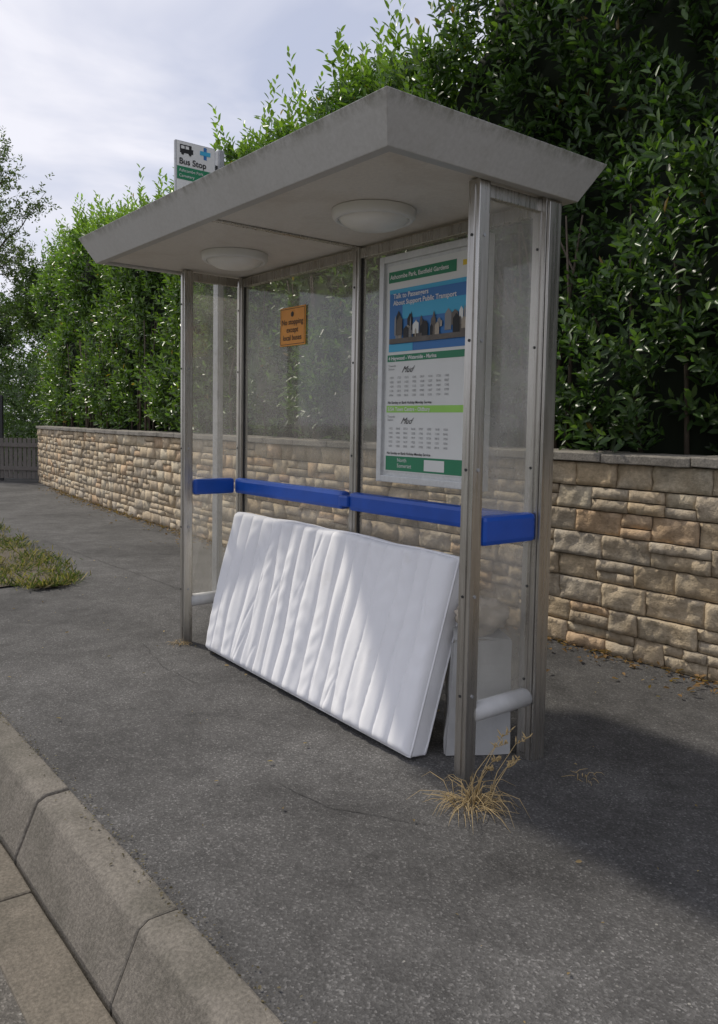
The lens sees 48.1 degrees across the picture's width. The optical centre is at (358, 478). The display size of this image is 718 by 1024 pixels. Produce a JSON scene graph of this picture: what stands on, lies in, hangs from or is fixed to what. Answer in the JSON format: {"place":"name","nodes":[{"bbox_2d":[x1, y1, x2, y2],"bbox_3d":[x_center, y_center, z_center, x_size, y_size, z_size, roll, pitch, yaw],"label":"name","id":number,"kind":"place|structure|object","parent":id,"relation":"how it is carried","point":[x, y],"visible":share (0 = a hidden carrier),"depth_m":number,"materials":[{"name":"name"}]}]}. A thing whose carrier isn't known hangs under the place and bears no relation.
{"place":"outdoors","nodes":[
{"label":"outdoors","id":0,"kind":"place"},
{"bbox_2d":[0,969,26,1023],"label":"road","id":1,"kind":"structure","parent":0,"point":[10,1012],"depth_m":2.24,"materials":[{"name":"grey asphalt"}]},
{"bbox_2d":[0,395,38,479],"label":"timber gate","id":2,"kind":"structure","parent":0,"point":[17,467],"depth_m":18.27,"materials":[{"name":"wood"}]},
{"bbox_2d":[78,86,606,274],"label":"roof fascia","id":3,"kind":"structure","parent":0,"point":[383,120],"depth_m":3.05,"materials":[{"name":"metal"}]},
{"bbox_2d":[212,219,364,248],"bbox_3d":[-0.321,-1.223,4.048,0.936,0.007,0.040,-2,5,-38],"label":"ceiling seam","id":4,"kind":"object","parent":3,"relation":"attached to","point":[282,233],"visible":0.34,"depth_m":4.00,"materials":[{"name":"metal"}]},
{"bbox_2d":[218,152,542,246],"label":"ceiling","id":5,"kind":"structure","parent":3,"relation":"attached to","point":[435,196],"depth_m":3.39,"materials":[{"name":"grey metal"}]},
{"bbox_2d":[332,200,415,228],"bbox_3d":[0.066,-1.165,3.566,0.374,0.044,0.374,-2,5,-38],"label":"lamp ring","id":6,"kind":"object","parent":5,"relation":"attached to","point":[389,206],"visible":0.66,"depth_m":3.41,"materials":[{"name":"white plastic"}]},
{"bbox_2d":[338,211,408,232],"bbox_3d":[0.065,-1.130,3.568,0.320,0.053,0.320,-2,5,-38],"label":"lamp diffuser","id":7,"kind":"object","parent":6,"relation":"attached to","point":[374,222],"visible":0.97,"depth_m":3.49,"materials":[{"name":"white plastic"}]},
{"bbox_2d":[0,451,717,1023],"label":"pavement","id":8,"kind":"structure","parent":0,"point":[318,909],"depth_m":2.94,"materials":[{"name":"grey asphalt"}]},
{"bbox_2d":[0,269,43,388],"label":"garden tree","id":9,"kind":"object","parent":8,"relation":"on","point":[6,333],"visible":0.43,"depth_m":31.47,"materials":[{"name":"green plant"}]},
{"bbox_2d":[0,128,61,465],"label":"roadside tree","id":10,"kind":"object","parent":8,"relation":"on","point":[20,252],"visible":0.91,"depth_m":24.27,"materials":[{"name":"green plant"}]},
{"bbox_2d":[0,518,90,588],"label":"grass verge","id":11,"kind":"object","parent":8,"relation":"on","point":[19,566],"depth_m":7.54,"materials":[{"name":"plant"}]},
{"bbox_2d":[167,639,190,645],"bbox_3d":[-1.149,1.039,5.128,0.144,0.036,0.186,-2,5,-38],"label":"dry grass tuft","id":12,"kind":"object","parent":8,"relation":"on","point":[176,641],"visible":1,"depth_m":5.12,"materials":[{"name":"beige plant"}]},
{"bbox_2d":[180,270,192,642],"bbox_3d":[-1.096,-0.109,5.109,0.060,2.390,0.054,-2,5,-38],"label":"post front","id":13,"kind":"object","parent":8,"relation":"on","point":[187,433],"visible":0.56,"depth_m":5.08,"materials":[{"name":"metal"}]},
{"bbox_2d":[180,273,182,637],"bbox_3d":[-1.121,-0.128,5.088,0.009,2.310,0.019,-2,5,-38],"label":"post front bead","id":14,"kind":"object","parent":13,"relation":"attached to","point":[181,611],"visible":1,"depth_m":5.08,"materials":[{"name":"grey metal"}]},
{"bbox_2d":[192,591,215,605],"bbox_3d":[-0.960,0.778,5.289,0.335,0.080,0.080,-2,5,-38],"label":"end base bar","id":15,"kind":"object","parent":13,"relation":"attached to","point":[202,598],"visible":0.44,"depth_m":5.21,"materials":[{"name":"paint"}]},
{"bbox_2d":[193,478,233,494],"bbox_3d":[-0.943,0.047,5.206,0.288,0.100,0.042,-2,5,-38],"label":"blue rail end","id":16,"kind":"object","parent":13,"relation":"attached to","point":[214,486],"visible":1,"depth_m":5.18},
{"bbox_2d":[193,273,237,286],"bbox_3d":[-0.925,-1.273,5.150,0.325,0.052,0.030,-2,5,-38],"label":"head rail end","id":17,"kind":"object","parent":13,"relation":"attached to","point":[215,280],"visible":1,"depth_m":5.14,"materials":[{"name":"metal"}]},
{"bbox_2d":[174,139,223,606],"bbox_3d":[-1.096,-0.582,5.473,0.353,3.285,0.080,-2,5,-38],"label":"bus stop sign","id":18,"kind":"object","parent":8,"relation":"on","point":[193,162],"visible":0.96,"depth_m":5.52,"materials":[{"name":"metal"}]},
{"bbox_2d":[236,278,248,512],"bbox_3d":[-0.782,-0.120,5.356,0.054,2.390,0.060,-2,5,-38],"label":"shelter post","id":19,"kind":"object","parent":8,"relation":"on","point":[241,388],"visible":0.34,"depth_m":5.30,"materials":[{"name":"metal"}]},
{"bbox_2d":[111,222,352,278],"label":"ceiling","id":20,"kind":"structure","parent":19,"relation":"on","point":[181,252],"depth_m":4.42,"materials":[{"name":"grey metal"}]},
{"bbox_2d":[201,247,267,266],"bbox_3d":[-0.701,-1.244,4.538,0.374,0.044,0.374,-2,5,-38],"label":"lamp ring","id":21,"kind":"object","parent":20,"relation":"attached to","point":[206,254],"visible":0.64,"depth_m":4.38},
{"bbox_2d":[207,256,262,270],"bbox_3d":[-0.701,-1.209,4.540,0.320,0.053,0.320,-2,5,-38],"label":"lamp diffuser","id":22,"kind":"object","parent":21,"relation":"attached to","point":[232,263],"visible":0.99,"depth_m":4.46,"materials":[{"name":"white plastic"}]},
{"bbox_2d":[236,281,239,512],"bbox_3d":[-0.804,-0.140,5.337,0.009,2.310,0.021,-2,5,-38],"label":"post rear bead","id":23,"kind":"object","parent":19,"relation":"attached to","point":[238,377],"visible":0.56,"depth_m":5.30,"materials":[{"name":"grey metal"}]},
{"bbox_2d":[243,287,246,511],"bbox_3d":[-0.759,-0.228,5.322,0.014,2.050,0.008,-2,5,-38],"label":"gasket","id":24,"kind":"object","parent":19,"relation":"attached to","point":[244,399],"visible":0.64,"depth_m":5.30,"materials":[{"name":"rubber"}]},
{"bbox_2d":[206,512,458,757],"bbox_3d":[-0.238,0.691,4.246,0.418,0.861,1.972,-2,5,-38],"label":"mattress","id":25,"kind":"object","parent":8,"relation":"on","point":[353,630],"visible":0.99,"depth_m":3.96,"materials":[{"name":"white fabric"}]},
{"bbox_2d":[349,247,366,533],"bbox_3d":[-0.015,-0.042,4.385,0.054,2.390,0.054,-2,5,-38],"label":"shelter post","id":26,"kind":"object","parent":8,"relation":"on","point":[357,382],"visible":0.35,"depth_m":4.33,"materials":[{"name":"metal"}]},
{"bbox_2d":[235,478,348,508],"bbox_3d":[-0.434,0.080,4.853,0.063,0.100,1.180,-2,5,-38],"label":"blue rail","id":27,"kind":"object","parent":26,"relation":"attached to","point":[325,497],"visible":0.9,"depth_m":4.76,"materials":[{"name":"metal"}]},
{"bbox_2d":[246,268,350,520],"bbox_3d":[-0.396,-0.191,4.862,0.001,2.050,1.183,-2,5,-38],"label":"glass back","id":28,"kind":"object","parent":26,"relation":"attached to","point":[302,412],"visible":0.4,"depth_m":4.76,"materials":[{"name":"clear glass"}]},
{"bbox_2d":[280,304,305,346],"bbox_3d":[-0.397,-0.914,4.817,0.004,0.230,0.270,-2,5,-38],"label":"orange notice","id":29,"kind":"object","parent":28,"relation":"attached to","point":[286,316],"visible":1,"depth_m":4.81,"materials":[{"name":"orange paper"}]},
{"bbox_2d":[283,335,300,340],"bbox_3d":[-0.401,-0.848,4.818,0.001,0.033,0.198,-2,5,-38],"label":"notice text","id":30,"kind":"object","parent":29,"relation":"attached to","point":[294,337],"visible":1,"depth_m":4.80},
{"bbox_2d":[282,318,302,324],"bbox_3d":[-0.399,-0.937,4.811,0.001,0.043,0.228,-2,5,-38],"label":"notice text","id":31,"kind":"object","parent":29,"relation":"attached to","point":[298,321],"visible":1,"depth_m":4.78},
{"bbox_2d":[339,495,349,506],"bbox_3d":[-0.065,0.120,4.359,0.060,0.060,0.080,-2,5,-38],"label":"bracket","id":32,"kind":"object","parent":26,"relation":"attached to","point":[344,500],"visible":0.76,"depth_m":4.33,"materials":[{"name":"metal"}]},
{"bbox_2d":[349,251,356,531],"bbox_3d":[-0.037,-0.061,4.366,0.009,2.310,0.019,-2,5,-38],"label":"post rear bead","id":33,"kind":"object","parent":26,"relation":"attached to","point":[353,380],"visible":0.56,"depth_m":4.33,"materials":[{"name":"grey metal"}]},
{"bbox_2d":[357,259,364,533],"bbox_3d":[0.006,-0.149,4.352,0.014,2.050,0.008,-2,5,-38],"label":"gasket","id":34,"kind":"object","parent":26,"relation":"attached to","point":[361,385],"visible":0.64,"depth_m":4.32,"materials":[{"name":"rubber"}]},
{"bbox_2d":[360,225,527,667],"bbox_3d":[0.370,-0.112,3.891,0.001,2.050,1.187,-2,5,-38],"label":"glass back","id":35,"kind":"object","parent":26,"relation":"attached to","point":[495,393],"visible":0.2,"depth_m":3.93,"materials":[{"name":"clear glass"}]},
{"bbox_2d":[383,246,466,481],"bbox_3d":[0.350,-0.535,3.861,0.020,1.127,0.740,-2,5,-38],"label":"poster back","id":36,"kind":"object","parent":35,"relation":"attached to","point":[429,476],"visible":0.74,"depth_m":4.01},
{"bbox_2d":[376,257,386,480],"bbox_3d":[0.121,-0.557,4.136,0.037,1.139,0.034,-2,5,-38],"label":"frame","id":37,"kind":"object","parent":36,"relation":"attached to","point":[381,372],"visible":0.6,"depth_m":4.12,"materials":[{"name":"grey metal"}]},
{"bbox_2d":[380,475,460,489],"bbox_3d":[0.334,0.017,3.893,0.037,0.034,0.682,-2,5,-38],"label":"frame","id":38,"kind":"object","parent":36,"relation":"attached to","point":[424,482],"visible":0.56,"depth_m":3.90,"materials":[{"name":"silver metal"}]},
{"bbox_2d":[389,259,456,283],"bbox_3d":[0.301,-0.999,3.880,0.001,0.055,0.480,-2,5,-38],"label":"poster header","id":39,"kind":"object","parent":36,"relation":"attached to","point":[452,264],"visible":1,"depth_m":3.87},
{"bbox_2d":[390,265,448,279],"bbox_3d":[0.287,-0.999,3.895,0.001,0.026,0.418,-2,5,-38],"label":"header text","id":40,"kind":"object","parent":39,"relation":"attached to","point":[429,270],"visible":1,"depth_m":3.86,"materials":[{"name":"white paper"}]},
{"bbox_2d":[393,290,456,305],"bbox_3d":[0.311,-0.881,3.869,0.001,0.066,0.447,-2,5,-38],"label":"photo text","id":41,"kind":"object","parent":36,"relation":"attached to","point":[417,293],"visible":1,"depth_m":3.90},
{"bbox_2d":[384,250,466,476],"bbox_3d":[0.340,-0.537,3.853,0.001,1.032,0.650,-2,5,-38],"label":"poster sheet","id":42,"kind":"object","parent":36,"relation":"attached to","point":[453,369],"visible":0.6,"depth_m":3.88,"materials":[{"name":"paper"}]},
{"bbox_2d":[387,452,429,455],"bbox_3d":[0.243,-0.122,3.992,0.001,0.017,0.322,-2,5,-38],"label":"line of text","id":43,"kind":"object","parent":42,"relation":"attached to","point":[408,453],"visible":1,"depth_m":3.95},
{"bbox_2d":[388,401,430,403],"bbox_3d":[0.247,-0.376,3.975,0.001,0.017,0.322,-2,5,-38],"label":"line of text","id":44,"kind":"object","parent":42,"relation":"attached to","point":[407,402],"visible":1,"depth_m":3.98},
{"bbox_2d":[389,354,435,360],"bbox_3d":[0.259,-0.596,3.950,0.001,0.025,0.351,-2,5,-38],"label":"header text","id":45,"kind":"object","parent":42,"relation":"attached to","point":[428,355],"visible":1,"depth_m":3.94},
{"bbox_2d":[392,388,448,391],"bbox_3d":[0.287,-0.432,3.921,0.001,0.011,0.425,-2,5,-38],"label":"timetable numbers row","id":46,"kind":"object","parent":42,"relation":"attached to","point":[420,390],"visible":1,"depth_m":3.90,"materials":[{"name":"grey paper"}]},
{"bbox_2d":[396,432,445,434],"bbox_3d":[0.284,-0.222,3.935,0.001,0.011,0.425,-2,5,-38],"label":"timetable numbers row","id":47,"kind":"object","parent":42,"relation":"attached to","point":[421,433],"visible":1,"depth_m":3.95,"materials":[{"name":"grey paper"}]},
{"bbox_2d":[398,374,447,378],"bbox_3d":[0.289,-0.498,3.916,0.001,0.011,0.425,-2,5,-38],"label":"timetable numbers row","id":48,"kind":"object","parent":42,"relation":"attached to","point":[423,375],"visible":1,"depth_m":3.89,"materials":[{"name":"grey paper"}]},
{"bbox_2d":[385,456,461,475],"bbox_3d":[0.328,-0.064,3.888,0.001,0.073,0.620,-2,5,-38],"label":"footer","id":49,"kind":"object","parent":42,"relation":"attached to","point":[451,467],"visible":0.6,"depth_m":3.94,"materials":[{"name":"paper"}]},
{"bbox_2d":[424,460,443,472],"bbox_3d":[0.358,-0.060,3.848,0.001,0.054,0.140,-2,5,-38],"label":"footer badge","id":50,"kind":"object","parent":49,"relation":"attached to","point":[433,466],"visible":1,"depth_m":3.85,"materials":[{"name":"white paper"}]},
{"bbox_2d":[387,405,462,412],"bbox_3d":[0.311,-0.339,3.897,0.001,0.034,0.550,-2,5,-38],"label":"timetable header band","id":51,"kind":"object","parent":42,"relation":"attached to","point":[446,408],"visible":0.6,"depth_m":3.86,"materials":[{"name":"green paper"}]},
{"bbox_2d":[388,407,429,411],"bbox_3d":[0.243,-0.343,3.981,0.001,0.025,0.313,-2,5,-38],"label":"header text","id":52,"kind":"object","parent":51,"relation":"attached to","point":[410,409],"visible":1,"depth_m":3.97},
{"bbox_2d":[387,349,464,361],"bbox_3d":[0.315,-0.593,3.880,0.001,0.034,0.550,-2,5,-38],"label":"timetable header band","id":53,"kind":"object","parent":42,"relation":"attached to","point":[451,353],"visible":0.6,"depth_m":3.84,"materials":[{"name":"green paper"}]},
{"bbox_2d":[389,281,466,349],"bbox_3d":[0.343,-0.777,3.836,0.001,0.310,0.610,-2,5,-38],"label":"photo","id":54,"kind":"object","parent":42,"relation":"attached to","point":[459,288],"visible":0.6,"depth_m":3.84},
{"bbox_2d":[389,343,412,351],"bbox_3d":[0.207,-0.655,4.013,0.001,0.038,0.180,-2,5,-38],"label":"photo base","id":55,"kind":"object","parent":54,"relation":"attached to","point":[401,347],"visible":1,"depth_m":4.01,"materials":[{"name":"blue paper"}]},
{"bbox_2d":[390,277,466,294],"bbox_3d":[0.345,-0.922,3.825,0.001,0.020,0.610,-2,5,-38],"label":"photo band","id":56,"kind":"object","parent":54,"relation":"attached to","point":[440,283],"visible":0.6,"depth_m":3.84,"materials":[{"name":"paper"}]},
{"bbox_2d":[384,238,467,263],"bbox_3d":[0.352,-1.086,3.818,0.037,0.034,0.682,-2,5,-38],"label":"frame","id":57,"kind":"object","parent":36,"relation":"attached to","point":[447,246],"visible":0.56,"depth_m":3.83,"materials":[{"name":"grey metal"}]},
{"bbox_2d":[482,232,494,491],"bbox_3d":[0.565,-0.512,3.574,0.037,1.139,0.034,-2,5,-38],"label":"frame","id":58,"kind":"object","parent":36,"relation":"attached to","point":[488,359],"visible":0.65,"depth_m":3.56,"materials":[{"name":"grey metal"}]},
{"bbox_2d":[0,488,717,1023],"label":"fallen leaves","id":59,"kind":"object","parent":8,"relation":"on","point":[604,652],"visible":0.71,"depth_m":4.64,"materials":[{"name":"brown plant"}]},
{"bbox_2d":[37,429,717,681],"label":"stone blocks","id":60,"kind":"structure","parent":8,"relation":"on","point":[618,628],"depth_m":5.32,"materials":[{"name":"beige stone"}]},
{"bbox_2d":[39,430,717,681],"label":"stone boundary wall","id":61,"kind":"structure","parent":8,"relation":"on","point":[483,497],"depth_m":5.35,"materials":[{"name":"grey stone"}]},
{"bbox_2d":[36,426,717,468],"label":"coping","id":62,"kind":"object","parent":61,"relation":"on","point":[650,459],"visible":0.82,"depth_m":5.56,"materials":[{"name":"concrete"}]},
{"bbox_2d":[406,726,532,832],"bbox_3d":[0.432,1.084,3.035,0.434,0.284,0.514,-2,5,-38],"label":"dry grass tuft","id":63,"kind":"object","parent":8,"relation":"on","point":[478,790],"visible":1,"depth_m":3.00,"materials":[{"name":"beige plant"}]},
{"bbox_2d":[454,178,490,783],"bbox_3d":[0.443,0.049,3.158,0.060,2.390,0.060,-2,5,-38],"label":"post front","id":64,"kind":"object","parent":8,"relation":"on","point":[480,295],"visible":0.64,"depth_m":3.13,"materials":[{"name":"metal"}]},
{"bbox_2d":[456,183,475,774],"bbox_3d":[0.419,0.030,3.138,0.009,2.310,0.021,-2,5,-38],"label":"post front bead","id":65,"kind":"object","parent":64,"relation":"attached to","point":[466,464],"visible":1,"depth_m":3.13,"materials":[{"name":"grey metal"}]},
{"bbox_2d":[443,595,511,755],"bbox_3d":[0.513,0.842,3.525,0.322,0.690,0.268,2,4,18],"label":"discarded board","id":66,"kind":"object","parent":8,"relation":"on","point":[494,665],"visible":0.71,"depth_m":3.46,"materials":[{"name":"wood"}]},
{"bbox_2d":[516,197,559,759],"bbox_3d":[0.757,0.038,3.405,0.090,2.390,0.070,-2,5,-38],"label":"shelter post","id":67,"kind":"object","parent":8,"relation":"on","point":[525,755],"visible":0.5,"depth_m":3.36,"materials":[{"name":"metal"}]},
{"bbox_2d":[243,208,532,287],"bbox_3d":[0.006,-1.200,4.304,0.040,0.052,2.425,-2,5,-38],"label":"head rail back","id":68,"kind":"object","parent":67,"relation":"attached to","point":[508,217],"visible":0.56,"depth_m":4.07,"materials":[{"name":"metal"}]},
{"bbox_2d":[349,492,516,526],"bbox_3d":[0.332,0.159,3.882,0.063,0.100,1.186,-2,5,-38],"label":"blue rail","id":69,"kind":"object","parent":67,"relation":"attached to","point":[428,511],"visible":0.56,"depth_m":3.93,"materials":[{"name":"metal"}]},
{"bbox_2d":[475,687,531,721],"bbox_3d":[0.579,0.937,3.338,0.335,0.080,0.080,-2,5,-38],"label":"end base bar","id":70,"kind":"object","parent":67,"relation":"attached to","point":[500,703],"visible":0.8,"depth_m":3.31,"materials":[{"name":"paint"}]},
{"bbox_2d":[481,512,534,545],"bbox_3d":[0.594,0.204,3.286,0.318,0.120,0.066,-2,5,-38],"label":"blue rail end","id":71,"kind":"object","parent":67,"relation":"attached to","point":[498,529],"visible":0.76,"depth_m":3.25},
{"bbox_2d":[490,184,542,212],"bbox_3d":[0.614,-1.114,3.199,0.325,0.052,0.030,-2,5,-38],"label":"head rail end","id":72,"kind":"object","parent":67,"relation":"attached to","point":[508,197],"visible":0.76,"depth_m":3.19,"materials":[{"name":"metal"}]},
{"bbox_2d":[520,212,541,751],"bbox_3d":[0.721,0.019,3.375,0.009,2.310,0.024,-2,5,-38],"label":"post rear bead","id":73,"kind":"object","parent":67,"relation":"attached to","point":[531,454],"visible":0.8,"depth_m":3.36,"materials":[{"name":"grey metal"}]},
{"bbox_2d":[530,201,561,760],"bbox_3d":[0.782,0.036,3.369,0.075,2.340,0.013,-2,5,-38],"label":"post cover","id":74,"kind":"object","parent":67,"relation":"attached to","point":[546,462],"visible":1,"depth_m":3.36,"materials":[{"name":"metal"}]},
{"bbox_2d":[562,768,602,785],"bbox_3d":[0.923,1.204,3.282,0.143,0.028,0.146,4,5,37],"label":"dry grass tuft","id":75,"kind":"object","parent":8,"relation":"on","point":[585,775],"visible":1,"depth_m":3.27,"materials":[{"name":"plant"}]},
{"bbox_2d":[29,534,704,825],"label":"pavement cracks","id":76,"kind":"object","parent":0,"point":[283,785],"visible":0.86,"depth_m":3.31,"materials":[{"name":"black asphalt"}]},
{"bbox_2d":[394,316,395,335],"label":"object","id":77,"kind":"structure","parent":0,"point":[395,327],"depth_m":4.03,"materials":[{"name":"grey paper"}]},
{"bbox_2d":[396,320,401,335],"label":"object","id":78,"kind":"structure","parent":0,"point":[399,327],"depth_m":4.01,"materials":[{"name":"grey paper"}]},
{"bbox_2d":[403,326,408,337],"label":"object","id":79,"kind":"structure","parent":0,"point":[405,331],"depth_m":3.97,"materials":[{"name":"black paper"}]},
{"bbox_2d":[407,314,412,325],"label":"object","id":80,"kind":"structure","parent":0,"point":[408,320],"depth_m":3.96,"materials":[{"name":"black paper"}]},
{"bbox_2d":[413,321,418,333],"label":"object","id":81,"kind":"structure","parent":0,"point":[416,324],"depth_m":3.92,"materials":[{"name":"white paper"}]},
{"bbox_2d":[423,321,427,335],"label":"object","id":82,"kind":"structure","parent":0,"point":[425,328],"depth_m":3.86,"materials":[{"name":"black paper"}]},
{"bbox_2d":[389,331,464,343],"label":"photo ground","id":83,"kind":"structure","parent":0,"point":[430,337],"depth_m":3.84,"materials":[{"name":"grey paper"}]},
{"bbox_2d":[432,312,434,327],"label":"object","id":84,"kind":"structure","parent":0,"point":[433,324],"depth_m":3.81,"materials":[{"name":"black paper"}]},
{"bbox_2d":[402,295,465,318],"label":"photo sky","id":85,"kind":"structure","parent":0,"point":[430,307],"depth_m":3.81,"materials":[{"name":"blue paper"}]},
{"bbox_2d":[435,322,438,333],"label":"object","id":86,"kind":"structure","parent":0,"point":[437,328],"depth_m":3.79,"materials":[{"name":"beige paper"}]},
{"bbox_2d":[445,308,450,329],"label":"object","id":87,"kind":"structure","parent":0,"point":[448,319],"depth_m":3.74,"materials":[{"name":"grey paper"}]},
{"bbox_2d":[451,309,457,324],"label":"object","id":88,"kind":"structure","parent":0,"point":[454,312],"depth_m":3.71,"materials":[{"name":"grey paper"}]},
{"bbox_2d":[453,313,459,331],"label":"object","id":89,"kind":"structure","parent":0,"point":[456,318],"depth_m":3.69,"materials":[{"name":"black paper"}]},
{"bbox_2d":[459,306,462,318],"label":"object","id":90,"kind":"structure","parent":0,"point":[461,312],"depth_m":3.67,"materials":[{"name":"white paper"}]},
{"bbox_2d":[461,316,465,327],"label":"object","id":91,"kind":"structure","parent":0,"point":[463,320],"depth_m":3.66,"materials":[{"name":"beige paper"}]},
{"label":"ground","id":92,"kind":"structure","parent":0,"visible":0},
{"bbox_2d":[0,248,52,408],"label":"garden tree","id":93,"kind":"object","parent":92,"relation":"on","point":[21,312],"visible":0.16,"depth_m":26.73,"materials":[{"name":"green plant"}]},
{"bbox_2d":[0,322,58,473],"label":"distant shrubs","id":94,"kind":"object","parent":92,"relation":"on","point":[17,424],"visible":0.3,"depth_m":22.77,"materials":[{"name":"green plant"}]},
{"bbox_2d":[0,843,115,1023],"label":"gutter channel","id":95,"kind":"object","parent":92,"relation":"on","point":[46,980],"visible":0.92,"depth_m":2.40,"materials":[{"name":"concrete"}]},
{"bbox_2d":[0,714,282,1023],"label":"kerb","id":96,"kind":"structure","parent":92,"relation":"on","point":[138,957],"depth_m":2.42,"materials":[{"name":"concrete"}]},
{"label":"planting bed","id":97,"kind":"object","parent":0,"visible":0},
{"bbox_2d":[23,0,717,454],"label":"laurel hedge","id":98,"kind":"object","parent":97,"relation":"on","point":[625,92],"visible":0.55,"depth_m":6.01,"materials":[{"name":"green plant"}]}
]}

